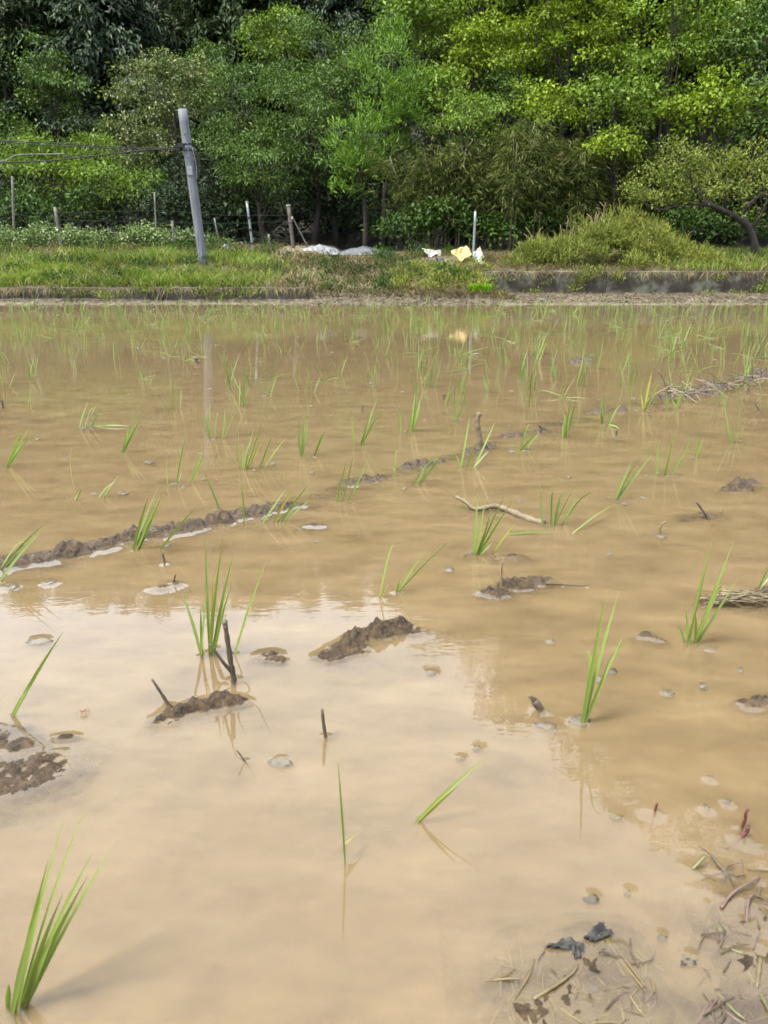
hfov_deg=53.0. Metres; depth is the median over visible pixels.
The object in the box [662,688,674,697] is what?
floating leaf
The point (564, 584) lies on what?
root
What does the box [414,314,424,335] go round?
rice seedling
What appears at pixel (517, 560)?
mud clod
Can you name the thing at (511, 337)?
rice seedling
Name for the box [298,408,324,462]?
rice seedling
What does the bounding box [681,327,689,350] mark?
rice seedling
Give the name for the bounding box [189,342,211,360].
rice seedling
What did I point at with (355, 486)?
rice seedling
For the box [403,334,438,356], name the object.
rice seedling
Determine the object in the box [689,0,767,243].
broadleaf tree
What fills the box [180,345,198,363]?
rice seedling
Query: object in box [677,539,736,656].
rice seedling
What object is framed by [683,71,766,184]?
broadleaf tree
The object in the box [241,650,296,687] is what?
mud clod
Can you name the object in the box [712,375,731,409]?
rice seedling
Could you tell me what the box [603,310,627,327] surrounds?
rice seedling
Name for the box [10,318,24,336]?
rice seedling
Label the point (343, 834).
rice seedling
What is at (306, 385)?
rice seedling
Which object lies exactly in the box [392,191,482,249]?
shrub
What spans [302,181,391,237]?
shrub
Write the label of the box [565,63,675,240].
broadleaf tree
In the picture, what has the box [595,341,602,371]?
rice seedling
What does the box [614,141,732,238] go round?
bamboo clump
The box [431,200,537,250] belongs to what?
shrub
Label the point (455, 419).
rice seedling
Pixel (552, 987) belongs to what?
stalk
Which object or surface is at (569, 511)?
rice seedling
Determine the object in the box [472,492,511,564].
rice seedling
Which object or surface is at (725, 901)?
stalk
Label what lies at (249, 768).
twig
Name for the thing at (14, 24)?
cedar tree
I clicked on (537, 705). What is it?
stub
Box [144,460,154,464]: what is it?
floating leaf
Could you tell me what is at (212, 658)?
rice seedling
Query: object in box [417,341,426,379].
rice seedling
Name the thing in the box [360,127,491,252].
bamboo clump
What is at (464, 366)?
rice seedling
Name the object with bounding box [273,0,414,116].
cedar tree
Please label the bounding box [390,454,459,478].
mud clod
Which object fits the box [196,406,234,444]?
rice seedling
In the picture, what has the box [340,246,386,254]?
plastic sheet
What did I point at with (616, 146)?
broadleaf tree
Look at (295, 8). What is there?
cedar tree
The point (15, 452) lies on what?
rice seedling
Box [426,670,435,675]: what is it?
floating leaf
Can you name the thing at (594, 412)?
mud clod
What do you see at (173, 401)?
rice seedling
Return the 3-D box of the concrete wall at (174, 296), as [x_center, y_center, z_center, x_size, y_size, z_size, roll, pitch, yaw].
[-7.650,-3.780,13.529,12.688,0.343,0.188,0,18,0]
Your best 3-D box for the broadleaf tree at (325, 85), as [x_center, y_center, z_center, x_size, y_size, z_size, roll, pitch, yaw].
[-1.516,-11.005,23.178,2.791,5.005,2.688,13,22,34]
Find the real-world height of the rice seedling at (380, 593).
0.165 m
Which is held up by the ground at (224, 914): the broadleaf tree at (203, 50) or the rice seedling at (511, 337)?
the broadleaf tree at (203, 50)
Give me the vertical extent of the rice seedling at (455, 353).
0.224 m
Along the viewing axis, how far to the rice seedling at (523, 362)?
5.11 m
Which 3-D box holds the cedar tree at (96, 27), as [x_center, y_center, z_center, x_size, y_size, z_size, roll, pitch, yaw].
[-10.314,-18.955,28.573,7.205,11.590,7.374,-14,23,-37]
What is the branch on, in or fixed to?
on the water
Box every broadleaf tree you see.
[0,52,42,171]
[0,102,54,215]
[0,124,127,236]
[4,27,97,157]
[47,107,138,211]
[51,153,167,241]
[76,76,178,238]
[104,45,233,231]
[161,131,255,236]
[165,37,241,204]
[177,56,297,244]
[212,134,312,244]
[231,0,316,190]
[238,65,358,244]
[253,0,429,202]
[275,125,400,247]
[277,54,378,229]
[306,110,394,246]
[338,10,437,248]
[362,0,564,137]
[365,0,473,150]
[395,55,476,242]
[405,3,486,151]
[422,85,524,250]
[440,0,543,148]
[462,63,573,219]
[480,14,574,127]
[498,0,630,138]
[502,74,603,229]
[503,0,615,120]
[536,52,640,145]
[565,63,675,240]
[566,118,651,249]
[569,0,619,142]
[571,0,674,132]
[601,0,757,155]
[626,53,710,155]
[635,0,649,143]
[643,56,767,238]
[673,0,765,156]
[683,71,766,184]
[684,66,767,248]
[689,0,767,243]
[715,0,767,148]
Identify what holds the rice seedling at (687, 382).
on the water
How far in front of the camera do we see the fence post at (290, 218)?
16.76 m
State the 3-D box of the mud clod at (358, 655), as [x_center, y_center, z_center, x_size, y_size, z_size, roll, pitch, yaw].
[-0.026,0.286,1.669,0.372,0.092,0.189,-12,22,-32]
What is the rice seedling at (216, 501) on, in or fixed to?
on the mud ridge at (80, 563)
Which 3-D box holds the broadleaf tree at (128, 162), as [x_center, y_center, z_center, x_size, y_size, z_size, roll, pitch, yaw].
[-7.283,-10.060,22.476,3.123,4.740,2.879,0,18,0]
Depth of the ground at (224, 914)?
1.62 m
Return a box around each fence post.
[11,176,15,244]
[53,207,61,244]
[154,192,157,245]
[171,221,174,242]
[245,201,253,250]
[286,205,294,247]
[291,216,307,246]
[472,211,476,257]
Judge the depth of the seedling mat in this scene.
13.71 m
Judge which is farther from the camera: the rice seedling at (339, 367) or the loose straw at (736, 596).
the rice seedling at (339, 367)
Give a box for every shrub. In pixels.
[0,176,76,236]
[35,174,137,241]
[88,174,188,226]
[139,163,222,239]
[177,157,266,240]
[207,176,287,243]
[267,186,338,242]
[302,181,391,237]
[363,200,453,251]
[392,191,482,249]
[405,127,490,237]
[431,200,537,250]
[495,124,573,231]
[512,186,589,242]
[550,173,623,236]
[630,133,713,220]
[651,196,751,248]
[672,138,767,241]
[725,211,767,248]
[750,157,767,220]
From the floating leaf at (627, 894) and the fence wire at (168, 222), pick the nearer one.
the floating leaf at (627, 894)
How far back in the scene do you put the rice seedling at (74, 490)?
2.65 m
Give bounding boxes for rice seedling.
[0,343,9,366]
[0,366,15,390]
[0,524,43,590]
[5,803,114,1023]
[6,426,32,473]
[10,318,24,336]
[11,634,61,722]
[24,358,33,382]
[34,357,37,379]
[59,315,81,331]
[69,328,86,348]
[69,348,84,373]
[70,455,81,507]
[79,405,124,433]
[97,478,116,505]
[113,343,119,364]
[122,414,142,458]
[132,488,163,559]
[154,384,180,414]
[159,510,193,557]
[166,441,184,489]
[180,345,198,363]
[182,538,264,669]
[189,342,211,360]
[189,447,205,490]
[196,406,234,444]
[203,470,219,508]
[223,353,239,394]
[231,371,246,411]
[237,423,284,475]
[238,481,244,533]
[240,360,255,388]
[253,354,292,384]
[259,373,277,401]
[261,330,269,352]
[261,483,308,531]
[294,369,320,397]
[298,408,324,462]
[312,365,336,386]
[331,354,347,378]
[336,455,369,507]
[338,766,359,878]
[352,403,381,450]
[358,364,377,390]
[377,547,391,607]
[379,311,391,332]
[393,451,398,473]
[395,542,447,602]
[399,384,422,437]
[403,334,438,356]
[410,316,415,331]
[411,761,480,838]
[412,454,442,489]
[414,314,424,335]
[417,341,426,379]
[420,352,442,393]
[428,339,438,361]
[434,307,444,326]
[444,367,466,410]
[445,347,480,376]
[446,337,457,359]
[453,392,465,426]
[456,335,486,357]
[456,417,494,474]
[457,382,465,409]
[458,376,463,398]
[459,345,473,370]
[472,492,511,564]
[482,364,499,397]
[489,324,523,342]
[491,319,513,343]
[495,339,510,370]
[517,348,527,386]
[519,424,537,456]
[523,375,539,410]
[526,348,537,395]
[531,332,544,356]
[533,318,569,334]
[533,336,540,367]
[537,335,545,362]
[538,371,588,403]
[539,481,591,534]
[550,344,567,385]
[562,397,575,442]
[568,329,581,351]
[576,344,587,391]
[579,594,628,737]
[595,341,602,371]
[599,391,621,428]
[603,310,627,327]
[613,352,630,377]
[614,456,650,506]
[619,364,625,391]
[628,357,637,386]
[629,362,651,402]
[641,373,658,414]
[648,326,679,356]
[654,430,691,482]
[656,320,683,337]
[663,322,675,343]
[665,360,688,388]
[665,364,693,400]
[666,388,685,412]
[667,334,677,366]
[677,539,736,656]
[678,349,691,368]
[679,348,718,377]
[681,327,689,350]
[694,433,702,464]
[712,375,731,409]
[718,365,749,390]
[720,335,745,371]
[722,392,742,448]
[734,335,767,363]
[736,342,751,372]
[741,319,746,335]
[743,332,756,350]
[744,321,752,344]
[756,333,767,362]
[758,567,767,588]
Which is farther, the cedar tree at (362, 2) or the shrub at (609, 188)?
the cedar tree at (362, 2)
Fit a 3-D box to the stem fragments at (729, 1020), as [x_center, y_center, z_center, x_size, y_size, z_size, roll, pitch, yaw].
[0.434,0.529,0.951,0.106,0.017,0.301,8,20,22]
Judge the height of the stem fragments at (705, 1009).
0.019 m
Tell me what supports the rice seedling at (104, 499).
on the water
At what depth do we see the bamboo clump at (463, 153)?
18.06 m
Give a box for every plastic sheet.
[302,244,340,254]
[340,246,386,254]
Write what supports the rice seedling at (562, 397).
on the water
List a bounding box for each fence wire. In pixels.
[12,213,287,223]
[13,203,287,215]
[155,227,246,232]
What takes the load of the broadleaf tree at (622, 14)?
on the ground at (224, 914)
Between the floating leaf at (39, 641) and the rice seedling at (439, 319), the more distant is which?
the rice seedling at (439, 319)
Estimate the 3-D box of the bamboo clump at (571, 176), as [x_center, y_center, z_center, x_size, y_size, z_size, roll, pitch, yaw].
[4.167,-7.737,18.543,3.368,2.927,2.186,0,18,0]
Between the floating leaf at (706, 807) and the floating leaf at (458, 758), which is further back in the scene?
the floating leaf at (458, 758)
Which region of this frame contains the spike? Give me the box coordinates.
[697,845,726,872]
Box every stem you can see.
[724,826,749,851]
[734,808,749,845]
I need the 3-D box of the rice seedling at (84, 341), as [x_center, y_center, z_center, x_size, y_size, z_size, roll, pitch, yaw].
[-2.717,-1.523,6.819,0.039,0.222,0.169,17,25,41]
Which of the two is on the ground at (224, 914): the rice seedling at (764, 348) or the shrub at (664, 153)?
the shrub at (664, 153)
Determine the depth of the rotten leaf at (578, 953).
0.93 m
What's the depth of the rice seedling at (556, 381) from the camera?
5.19 m
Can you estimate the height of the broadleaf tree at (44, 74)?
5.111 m
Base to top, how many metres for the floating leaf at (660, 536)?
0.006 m
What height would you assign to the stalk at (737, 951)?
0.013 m
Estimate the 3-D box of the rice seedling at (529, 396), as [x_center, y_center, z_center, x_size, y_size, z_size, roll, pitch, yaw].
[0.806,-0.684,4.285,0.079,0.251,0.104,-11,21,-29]
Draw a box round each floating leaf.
[2,583,19,589]
[25,638,53,644]
[40,580,56,585]
[118,491,128,494]
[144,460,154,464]
[267,757,292,769]
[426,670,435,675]
[445,566,453,571]
[455,755,465,761]
[473,745,481,752]
[503,1001,516,1011]
[534,721,556,731]
[548,638,553,643]
[568,713,590,726]
[582,894,598,904]
[585,981,598,993]
[596,675,601,681]
[608,668,617,674]
[609,813,622,821]
[623,890,630,898]
[653,533,667,538]
[656,934,666,942]
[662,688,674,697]
[664,475,682,477]
[680,958,696,969]
[681,951,698,961]
[697,644,717,651]
[699,682,706,689]
[703,804,709,811]
[705,775,713,780]
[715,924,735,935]
[724,798,730,804]
[737,666,743,673]
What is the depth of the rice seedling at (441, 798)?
1.14 m
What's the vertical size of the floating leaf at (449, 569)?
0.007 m
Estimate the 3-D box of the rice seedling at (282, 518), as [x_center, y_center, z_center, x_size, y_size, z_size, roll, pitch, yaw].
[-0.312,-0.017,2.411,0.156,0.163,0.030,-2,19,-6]
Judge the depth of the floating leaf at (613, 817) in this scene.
1.15 m
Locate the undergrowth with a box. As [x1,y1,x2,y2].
[0,63,767,251]
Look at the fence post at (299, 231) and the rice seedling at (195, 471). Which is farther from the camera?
the fence post at (299, 231)
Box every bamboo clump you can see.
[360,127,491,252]
[384,132,510,252]
[432,99,556,249]
[477,117,582,250]
[488,126,621,238]
[540,121,655,243]
[571,138,670,247]
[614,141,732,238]
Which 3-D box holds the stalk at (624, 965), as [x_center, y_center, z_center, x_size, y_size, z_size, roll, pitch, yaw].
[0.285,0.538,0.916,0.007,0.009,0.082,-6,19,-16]
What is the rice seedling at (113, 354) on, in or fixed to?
on the water
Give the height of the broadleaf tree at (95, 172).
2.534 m
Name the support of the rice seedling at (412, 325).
on the water
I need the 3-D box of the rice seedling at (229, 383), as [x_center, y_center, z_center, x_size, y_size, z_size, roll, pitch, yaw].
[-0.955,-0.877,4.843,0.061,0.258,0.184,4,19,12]
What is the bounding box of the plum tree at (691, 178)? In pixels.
[610,129,767,256]
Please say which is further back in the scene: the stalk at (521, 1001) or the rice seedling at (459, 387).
the rice seedling at (459, 387)
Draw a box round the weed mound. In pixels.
[498,199,731,268]
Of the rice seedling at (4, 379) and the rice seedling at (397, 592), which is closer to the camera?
the rice seedling at (397, 592)
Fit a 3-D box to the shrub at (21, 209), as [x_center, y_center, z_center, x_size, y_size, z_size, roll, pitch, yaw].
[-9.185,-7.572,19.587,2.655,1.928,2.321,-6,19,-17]
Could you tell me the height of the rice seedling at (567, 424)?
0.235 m
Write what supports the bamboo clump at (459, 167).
on the ground at (224, 914)
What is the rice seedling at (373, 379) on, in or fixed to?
on the water
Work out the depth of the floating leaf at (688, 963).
0.91 m
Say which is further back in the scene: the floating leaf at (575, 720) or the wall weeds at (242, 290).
the wall weeds at (242, 290)
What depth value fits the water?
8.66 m
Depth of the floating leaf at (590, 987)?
0.89 m
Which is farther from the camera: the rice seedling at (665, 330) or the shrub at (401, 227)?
the shrub at (401, 227)
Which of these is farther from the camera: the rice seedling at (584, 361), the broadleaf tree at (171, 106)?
the broadleaf tree at (171, 106)
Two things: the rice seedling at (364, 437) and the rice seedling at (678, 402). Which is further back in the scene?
the rice seedling at (678, 402)
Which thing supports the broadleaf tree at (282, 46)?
on the ground at (224, 914)
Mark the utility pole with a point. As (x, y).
(189, 151)
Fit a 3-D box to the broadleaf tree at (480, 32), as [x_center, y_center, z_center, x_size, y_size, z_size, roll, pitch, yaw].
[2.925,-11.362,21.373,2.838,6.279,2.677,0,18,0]
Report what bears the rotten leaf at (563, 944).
on the water
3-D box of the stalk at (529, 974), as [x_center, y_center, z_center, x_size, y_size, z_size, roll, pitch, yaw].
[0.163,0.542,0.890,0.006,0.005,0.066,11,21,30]
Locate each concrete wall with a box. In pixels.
[0,287,309,299]
[483,271,767,293]
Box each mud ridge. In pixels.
[0,501,320,597]
[277,399,694,521]
[655,367,767,405]
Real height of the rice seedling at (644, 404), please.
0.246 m
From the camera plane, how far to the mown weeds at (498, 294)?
14.72 m
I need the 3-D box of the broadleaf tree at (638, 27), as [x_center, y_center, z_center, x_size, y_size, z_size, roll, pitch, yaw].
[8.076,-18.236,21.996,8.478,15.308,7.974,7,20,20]
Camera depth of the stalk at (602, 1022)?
0.84 m
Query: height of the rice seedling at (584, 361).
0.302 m
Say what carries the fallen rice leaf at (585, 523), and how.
on the water
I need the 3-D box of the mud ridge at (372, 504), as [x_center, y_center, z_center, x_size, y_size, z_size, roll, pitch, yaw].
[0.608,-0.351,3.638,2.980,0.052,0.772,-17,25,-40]
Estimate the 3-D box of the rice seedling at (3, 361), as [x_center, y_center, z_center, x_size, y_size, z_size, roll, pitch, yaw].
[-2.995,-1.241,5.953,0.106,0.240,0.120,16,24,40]
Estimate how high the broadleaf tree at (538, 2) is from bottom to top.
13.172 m
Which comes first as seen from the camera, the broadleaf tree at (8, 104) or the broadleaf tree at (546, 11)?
the broadleaf tree at (546, 11)
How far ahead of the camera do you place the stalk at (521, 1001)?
0.85 m
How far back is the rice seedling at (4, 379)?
4.92 m
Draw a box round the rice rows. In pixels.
[0,293,767,324]
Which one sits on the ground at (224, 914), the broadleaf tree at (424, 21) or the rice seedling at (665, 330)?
the broadleaf tree at (424, 21)
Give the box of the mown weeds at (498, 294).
[0,240,515,300]
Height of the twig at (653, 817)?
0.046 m
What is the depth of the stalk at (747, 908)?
0.98 m
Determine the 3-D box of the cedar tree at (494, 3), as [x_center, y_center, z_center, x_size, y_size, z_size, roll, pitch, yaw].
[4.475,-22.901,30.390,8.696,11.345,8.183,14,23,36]
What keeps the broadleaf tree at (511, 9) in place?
on the ground at (224, 914)
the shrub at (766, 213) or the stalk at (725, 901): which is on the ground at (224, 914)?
the shrub at (766, 213)
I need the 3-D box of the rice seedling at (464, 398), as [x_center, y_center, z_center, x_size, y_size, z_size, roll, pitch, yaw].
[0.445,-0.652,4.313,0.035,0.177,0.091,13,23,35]
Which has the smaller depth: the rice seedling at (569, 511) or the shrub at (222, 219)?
the rice seedling at (569, 511)
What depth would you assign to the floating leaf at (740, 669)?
1.56 m
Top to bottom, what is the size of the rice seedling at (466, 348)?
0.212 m
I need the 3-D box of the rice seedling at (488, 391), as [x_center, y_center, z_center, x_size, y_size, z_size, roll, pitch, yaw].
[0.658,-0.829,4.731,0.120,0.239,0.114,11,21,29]
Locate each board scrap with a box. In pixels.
[422,248,440,257]
[475,247,483,257]
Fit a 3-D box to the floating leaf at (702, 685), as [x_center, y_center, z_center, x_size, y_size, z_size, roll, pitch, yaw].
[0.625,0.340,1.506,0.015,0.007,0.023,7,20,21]
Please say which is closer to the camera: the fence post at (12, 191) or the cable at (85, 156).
the cable at (85, 156)
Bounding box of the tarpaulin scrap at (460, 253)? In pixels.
[451,246,471,261]
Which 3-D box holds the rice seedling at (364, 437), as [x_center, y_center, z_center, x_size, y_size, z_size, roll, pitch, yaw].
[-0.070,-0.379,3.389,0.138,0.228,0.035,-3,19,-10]
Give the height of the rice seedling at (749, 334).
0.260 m
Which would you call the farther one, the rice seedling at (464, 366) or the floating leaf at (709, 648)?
the rice seedling at (464, 366)
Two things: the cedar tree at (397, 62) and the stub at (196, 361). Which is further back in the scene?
the cedar tree at (397, 62)
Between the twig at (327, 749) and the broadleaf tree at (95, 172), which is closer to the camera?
the twig at (327, 749)
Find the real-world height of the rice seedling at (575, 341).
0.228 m
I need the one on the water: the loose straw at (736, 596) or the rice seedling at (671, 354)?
the rice seedling at (671, 354)
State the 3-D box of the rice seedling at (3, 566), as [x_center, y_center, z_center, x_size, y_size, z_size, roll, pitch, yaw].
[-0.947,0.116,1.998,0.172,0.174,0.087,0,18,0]
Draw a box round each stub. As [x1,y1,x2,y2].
[194,357,199,366]
[528,695,544,720]
[658,369,670,395]
[755,397,763,414]
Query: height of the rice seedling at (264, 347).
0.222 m
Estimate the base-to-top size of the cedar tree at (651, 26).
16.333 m
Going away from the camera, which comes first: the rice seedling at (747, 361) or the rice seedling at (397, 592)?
the rice seedling at (397, 592)
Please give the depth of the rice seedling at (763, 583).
1.95 m
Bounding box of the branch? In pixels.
[455,495,545,527]
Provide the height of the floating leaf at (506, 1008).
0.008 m
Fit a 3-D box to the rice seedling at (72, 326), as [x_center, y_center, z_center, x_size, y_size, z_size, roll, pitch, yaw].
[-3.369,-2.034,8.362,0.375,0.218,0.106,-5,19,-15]
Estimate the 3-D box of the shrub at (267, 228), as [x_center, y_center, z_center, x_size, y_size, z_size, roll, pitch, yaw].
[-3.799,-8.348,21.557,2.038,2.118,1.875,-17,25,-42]
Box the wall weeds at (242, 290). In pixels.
[39,260,767,301]
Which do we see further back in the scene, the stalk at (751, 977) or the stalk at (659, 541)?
the stalk at (659, 541)
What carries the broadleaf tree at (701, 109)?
on the ground at (224, 914)
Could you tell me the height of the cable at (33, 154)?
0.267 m
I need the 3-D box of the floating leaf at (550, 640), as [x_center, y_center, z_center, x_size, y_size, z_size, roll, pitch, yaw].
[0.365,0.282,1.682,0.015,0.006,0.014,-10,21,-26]
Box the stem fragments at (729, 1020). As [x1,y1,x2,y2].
[689,865,767,1023]
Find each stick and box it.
[209,620,237,693]
[475,412,482,450]
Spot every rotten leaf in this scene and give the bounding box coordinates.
[543,937,579,952]
[571,942,583,959]
[583,922,613,942]
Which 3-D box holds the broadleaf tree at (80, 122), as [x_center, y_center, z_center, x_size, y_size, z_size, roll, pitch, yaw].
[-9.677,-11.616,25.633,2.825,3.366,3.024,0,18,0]
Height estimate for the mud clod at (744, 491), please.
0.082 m
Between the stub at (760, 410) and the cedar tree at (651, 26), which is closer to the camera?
the stub at (760, 410)
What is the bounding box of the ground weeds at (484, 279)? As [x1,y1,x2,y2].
[386,252,497,291]
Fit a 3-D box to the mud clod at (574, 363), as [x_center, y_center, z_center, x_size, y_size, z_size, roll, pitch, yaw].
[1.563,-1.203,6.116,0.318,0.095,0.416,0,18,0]
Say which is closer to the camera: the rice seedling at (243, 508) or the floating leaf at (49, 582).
the floating leaf at (49, 582)
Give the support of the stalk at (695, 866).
on the water
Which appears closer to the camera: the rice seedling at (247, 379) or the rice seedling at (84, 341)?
the rice seedling at (247, 379)
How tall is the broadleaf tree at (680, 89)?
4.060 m
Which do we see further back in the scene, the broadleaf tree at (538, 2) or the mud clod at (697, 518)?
the broadleaf tree at (538, 2)
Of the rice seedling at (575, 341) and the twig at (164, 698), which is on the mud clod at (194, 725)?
the twig at (164, 698)
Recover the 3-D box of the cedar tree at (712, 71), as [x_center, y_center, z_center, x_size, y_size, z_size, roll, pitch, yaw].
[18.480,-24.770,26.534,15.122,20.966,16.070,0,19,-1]
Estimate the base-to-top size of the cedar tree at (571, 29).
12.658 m
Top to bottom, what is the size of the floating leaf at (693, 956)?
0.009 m
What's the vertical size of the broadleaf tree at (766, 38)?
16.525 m
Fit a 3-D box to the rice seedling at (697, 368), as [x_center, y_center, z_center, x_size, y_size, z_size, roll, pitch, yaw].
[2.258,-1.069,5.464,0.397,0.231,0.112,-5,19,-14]
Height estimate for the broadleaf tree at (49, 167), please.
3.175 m
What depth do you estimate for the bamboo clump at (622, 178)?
19.10 m
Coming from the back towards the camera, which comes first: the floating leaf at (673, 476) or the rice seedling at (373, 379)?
the rice seedling at (373, 379)
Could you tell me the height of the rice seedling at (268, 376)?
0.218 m
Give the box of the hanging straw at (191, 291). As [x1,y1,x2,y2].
[0,271,766,299]
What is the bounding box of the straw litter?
[0,287,767,305]
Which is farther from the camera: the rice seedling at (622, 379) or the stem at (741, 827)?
the rice seedling at (622, 379)
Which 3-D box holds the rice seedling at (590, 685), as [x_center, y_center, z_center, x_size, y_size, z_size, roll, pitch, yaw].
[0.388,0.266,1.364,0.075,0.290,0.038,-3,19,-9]
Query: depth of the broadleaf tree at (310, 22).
23.47 m
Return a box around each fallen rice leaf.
[508,530,554,534]
[570,505,612,542]
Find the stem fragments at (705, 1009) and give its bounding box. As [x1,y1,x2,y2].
[677,848,767,1023]
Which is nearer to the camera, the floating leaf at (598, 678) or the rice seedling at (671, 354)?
the floating leaf at (598, 678)
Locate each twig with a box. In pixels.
[151,678,170,704]
[162,553,167,572]
[236,750,255,776]
[321,709,329,752]
[649,802,657,828]
[696,501,713,525]
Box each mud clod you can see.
[0,723,125,837]
[132,689,268,755]
[146,581,191,603]
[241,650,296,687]
[294,523,336,535]
[297,615,440,689]
[326,473,396,495]
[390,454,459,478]
[438,912,703,1023]
[454,441,502,460]
[464,575,570,619]
[490,427,559,444]
[490,553,542,570]
[560,354,597,369]
[579,405,628,417]
[627,631,673,657]
[634,877,767,1023]
[666,512,738,526]
[683,587,767,623]
[711,476,767,504]
[711,694,767,730]
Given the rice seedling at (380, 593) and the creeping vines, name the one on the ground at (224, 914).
the creeping vines
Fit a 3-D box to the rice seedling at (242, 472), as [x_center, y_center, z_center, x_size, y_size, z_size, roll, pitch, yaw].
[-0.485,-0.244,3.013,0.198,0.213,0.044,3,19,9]
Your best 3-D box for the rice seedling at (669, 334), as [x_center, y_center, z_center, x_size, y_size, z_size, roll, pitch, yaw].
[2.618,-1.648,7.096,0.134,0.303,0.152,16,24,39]
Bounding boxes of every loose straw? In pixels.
[646,371,767,402]
[697,588,767,608]
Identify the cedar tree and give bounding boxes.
[0,0,144,138]
[12,0,213,159]
[101,0,250,130]
[135,0,336,130]
[243,0,337,112]
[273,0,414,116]
[342,0,441,97]
[363,0,489,114]
[416,1,524,60]
[417,0,582,86]
[485,0,650,86]
[517,0,767,88]
[522,0,702,91]
[616,0,767,92]
[650,6,766,81]
[681,45,763,92]
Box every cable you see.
[0,140,181,147]
[0,141,180,149]
[0,146,176,162]
[0,153,66,161]
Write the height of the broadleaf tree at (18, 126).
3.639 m
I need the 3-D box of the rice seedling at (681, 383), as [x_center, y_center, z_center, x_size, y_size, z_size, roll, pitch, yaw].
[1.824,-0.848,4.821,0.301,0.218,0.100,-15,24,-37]
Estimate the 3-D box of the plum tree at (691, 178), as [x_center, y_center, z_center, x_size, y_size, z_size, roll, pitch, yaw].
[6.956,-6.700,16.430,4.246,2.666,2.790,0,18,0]
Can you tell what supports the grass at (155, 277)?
on the ground at (224, 914)
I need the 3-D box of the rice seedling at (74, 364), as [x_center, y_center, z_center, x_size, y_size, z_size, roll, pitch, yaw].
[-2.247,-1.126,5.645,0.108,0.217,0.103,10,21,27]
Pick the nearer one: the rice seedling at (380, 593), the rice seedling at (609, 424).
the rice seedling at (380, 593)
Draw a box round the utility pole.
[177,108,207,264]
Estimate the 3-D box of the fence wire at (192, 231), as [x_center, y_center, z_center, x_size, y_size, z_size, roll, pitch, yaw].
[-4.027,-6.207,16.936,2.173,0.119,0.046,3,19,8]
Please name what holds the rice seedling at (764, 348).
on the water
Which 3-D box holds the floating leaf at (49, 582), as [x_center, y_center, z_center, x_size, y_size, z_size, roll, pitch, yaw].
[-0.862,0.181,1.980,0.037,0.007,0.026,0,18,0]
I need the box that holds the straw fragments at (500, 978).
[486,936,663,1023]
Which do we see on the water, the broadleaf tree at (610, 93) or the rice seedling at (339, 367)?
the rice seedling at (339, 367)
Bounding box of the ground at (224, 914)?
[0,66,767,1023]
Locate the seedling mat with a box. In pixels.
[467,283,492,296]
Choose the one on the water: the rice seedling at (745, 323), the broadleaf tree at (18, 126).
the rice seedling at (745, 323)
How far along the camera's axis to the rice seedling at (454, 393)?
4.31 m
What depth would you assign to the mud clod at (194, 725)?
1.41 m
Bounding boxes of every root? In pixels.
[500,560,503,587]
[546,582,587,586]
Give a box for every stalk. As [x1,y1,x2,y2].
[490,1010,499,1023]
[507,949,517,986]
[512,959,534,1002]
[519,999,532,1023]
[532,960,578,999]
[547,1000,555,1023]
[558,1007,583,1023]
[590,1021,621,1023]
[604,937,646,991]
[612,941,646,987]
[658,521,665,543]
[691,855,705,870]
[714,988,745,1020]
[720,877,760,908]
[722,944,744,954]
[745,893,753,922]
[747,970,754,983]
[755,956,762,988]
[759,993,767,1010]
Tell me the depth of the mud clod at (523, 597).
1.93 m
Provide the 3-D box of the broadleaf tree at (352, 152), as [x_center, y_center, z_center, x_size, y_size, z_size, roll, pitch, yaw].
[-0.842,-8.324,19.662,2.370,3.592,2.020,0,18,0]
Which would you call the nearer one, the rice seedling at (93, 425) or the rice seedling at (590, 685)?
the rice seedling at (590, 685)
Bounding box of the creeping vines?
[0,218,238,247]
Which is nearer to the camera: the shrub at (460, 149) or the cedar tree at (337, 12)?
the shrub at (460, 149)
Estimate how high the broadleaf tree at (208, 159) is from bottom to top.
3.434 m
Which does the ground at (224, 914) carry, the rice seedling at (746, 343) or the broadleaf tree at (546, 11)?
the broadleaf tree at (546, 11)
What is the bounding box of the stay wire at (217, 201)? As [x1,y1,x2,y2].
[196,152,241,245]
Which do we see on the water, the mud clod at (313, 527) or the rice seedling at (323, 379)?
the rice seedling at (323, 379)
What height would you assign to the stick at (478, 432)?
0.196 m
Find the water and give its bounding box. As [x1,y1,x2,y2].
[0,304,767,932]
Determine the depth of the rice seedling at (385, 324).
8.25 m

